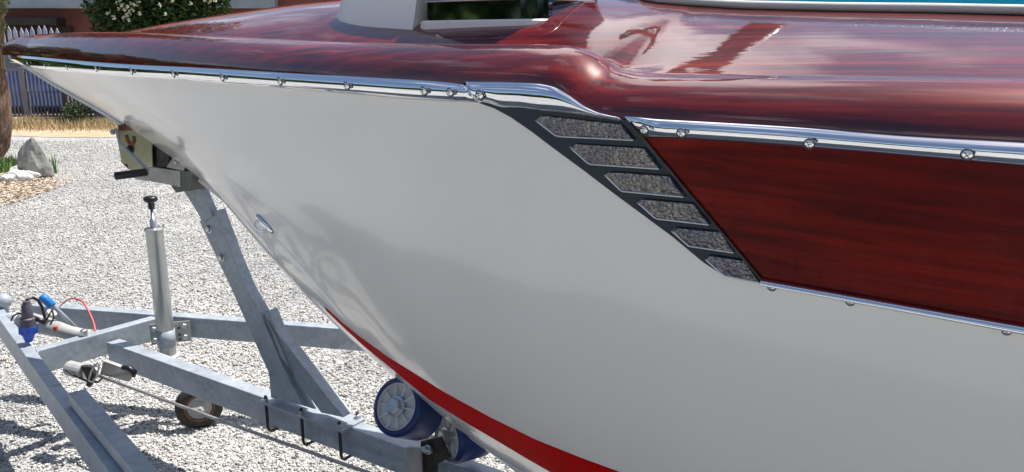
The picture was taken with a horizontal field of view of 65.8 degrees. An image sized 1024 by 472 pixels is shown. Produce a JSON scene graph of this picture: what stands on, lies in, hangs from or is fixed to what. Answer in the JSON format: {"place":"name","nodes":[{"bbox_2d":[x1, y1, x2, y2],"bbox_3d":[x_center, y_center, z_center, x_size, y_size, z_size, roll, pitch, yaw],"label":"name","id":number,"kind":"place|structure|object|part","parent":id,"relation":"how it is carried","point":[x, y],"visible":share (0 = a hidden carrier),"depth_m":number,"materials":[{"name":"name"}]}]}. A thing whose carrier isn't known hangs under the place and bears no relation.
{"place":"outdoors","nodes":[
{"label":"outdoors","id":0,"kind":"place"},
{"bbox_2d":[5,55,88,112],"bbox_3d":[-11.414,-3.791,19.126,3.930,1.498,1.650,0,14,0],"label":"parked car","id":1,"kind":"object","parent":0,"point":[8,65],"visible":0.05,"depth_m":18.43,"materials":[{"name":"blue"}]},
{"bbox_3d":[-11.563,-4.058,18.261,1.330,0.400,0.020,0,14,0],"label":"side window","id":2,"kind":"part","parent":1,"relation":"part of","materials":[{"name":"glass"}]},
{"bbox_2d":[11,108,115,136],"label":"verge","id":3,"kind":"structure","parent":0,"point":[71,133],"depth_m":14.73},
{"bbox_2d":[5,26,58,42],"bbox_3d":[-12.410,-4.451,20.569,1.700,1.984,0.070,0,14,0],"label":"paling fence","id":4,"kind":"object","parent":3,"relation":"on","point":[21,32],"visible":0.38,"depth_m":20.34,"materials":[{"name":"paint"}]},
{"bbox_2d":[6,67,103,118],"bbox_3d":[-8.992,-2.953,16.557,3.107,1.120,0.110,0,14,0],"label":"picket fence","id":5,"kind":"object","parent":3,"relation":"on","point":[24,92],"visible":0.22,"depth_m":16.54,"materials":[{"name":"wood"}]},
{"bbox_2d":[60,100,93,125],"bbox_3d":[-8.684,-2.413,15.781,0.613,0.611,0.636,0,14,0],"label":"dry shrub","id":6,"kind":"object","parent":3,"relation":"on","point":[74,110],"visible":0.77,"depth_m":15.72,"materials":[{"name":"green plant"}]},
{"bbox_2d":[80,0,234,31],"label":"flowering bush","id":7,"kind":"object","parent":3,"relation":"on","point":[117,15],"visible":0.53,"depth_m":16.60,"materials":[{"name":"green plant"}]},
{"bbox_2d":[12,113,117,132],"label":"dry grass","id":8,"kind":"structure","parent":0,"point":[38,122],"depth_m":15.42,"materials":[{"name":"yellow plant"}]},
{"bbox_2d":[0,136,514,471],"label":"ground","id":9,"kind":"structure","parent":0,"point":[261,442],"depth_m":5.28,"materials":[{"name":"grey gravel"}]},
{"bbox_2d":[0,0,12,157],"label":"old tree","id":10,"kind":"object","parent":9,"relation":"on","point":[6,121],"visible":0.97,"depth_m":11.16,"materials":[{"name":"brown plant"}]},
{"bbox_2d":[0,174,14,180],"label":"rim rock","id":11,"kind":"object","parent":9,"relation":"on","point":[7,177],"visible":0.59,"depth_m":9.61,"materials":[{"name":"white stone"}]},
{"bbox_2d":[0,153,16,172],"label":"green weeds","id":12,"kind":"object","parent":9,"relation":"on","point":[6,164],"visible":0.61,"depth_m":10.54,"materials":[{"name":"green plant"}]},
{"bbox_2d":[6,169,22,174],"bbox_3d":[-6.146,-0.735,9.781,0.280,0.177,0.210,7,16,25],"label":"rim rock","id":13,"kind":"object","parent":9,"relation":"on","point":[14,171],"visible":0.36,"depth_m":9.71,"materials":[{"name":"white stone"}]},
{"bbox_2d":[12,172,33,181],"bbox_3d":[-5.965,-0.698,9.654,0.217,0.142,0.206,12,19,41],"label":"rim rock","id":14,"kind":"object","parent":9,"relation":"on","point":[24,176],"visible":0.69,"depth_m":9.60,"materials":[{"name":"white stone"}]},
{"bbox_2d":[22,169,41,178],"bbox_3d":[-5.996,-0.756,9.858,0.286,0.169,0.219,0,14,0],"label":"rim rock","id":15,"kind":"object","parent":9,"relation":"on","point":[34,174],"visible":0.41,"depth_m":9.79,"materials":[{"name":"white stone"}]},
{"bbox_2d":[17,137,54,177],"bbox_3d":[-5.958,-0.953,9.876,0.444,0.558,0.223,0,14,0],"label":"standing stone","id":16,"kind":"object","parent":9,"relation":"on","point":[31,155],"visible":0.83,"depth_m":9.81,"materials":[{"name":"grey stone"}]},
{"bbox_2d":[49,151,58,173],"bbox_3d":[-5.959,-0.965,10.234,0.205,0.321,0.183,-2,14,-10],"label":"tall weed","id":17,"kind":"object","parent":9,"relation":"on","point":[54,166],"visible":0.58,"depth_m":10.26,"materials":[{"name":"green plant"}]},
{"bbox_2d":[4,0,331,41],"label":"brick house","id":18,"kind":"structure","parent":9,"relation":"on","point":[64,16],"depth_m":22.89,"materials":[{"name":"red brick"}]},
{"bbox_2d":[5,27,72,41],"bbox_3d":[-13.907,-5.783,23.241,2.045,0.704,0.060,0,14,0],"label":"window","id":19,"kind":"structure","parent":18,"relation":"in","point":[61,29],"depth_m":23.15,"materials":[{"name":"black glass"}]},
{"bbox_2d":[0,171,369,367],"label":"leaf litter","id":20,"kind":"object","parent":9,"relation":"on","point":[13,187],"visible":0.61,"depth_m":8.94,"materials":[{"name":"brown plant"}]},
{"bbox_2d":[0,124,504,471],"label":"trailer","id":21,"kind":"object","parent":9,"relation":"on","point":[302,398],"visible":0.83,"depth_m":2.87,"materials":[{"name":"metal"}]},
{"bbox_2d":[1,0,1023,471],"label":"motorboat","id":22,"kind":"object","parent":21,"relation":"on","point":[651,234],"visible":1,"depth_m":1.25,"materials":[{"name":"white paint"}]}
]}

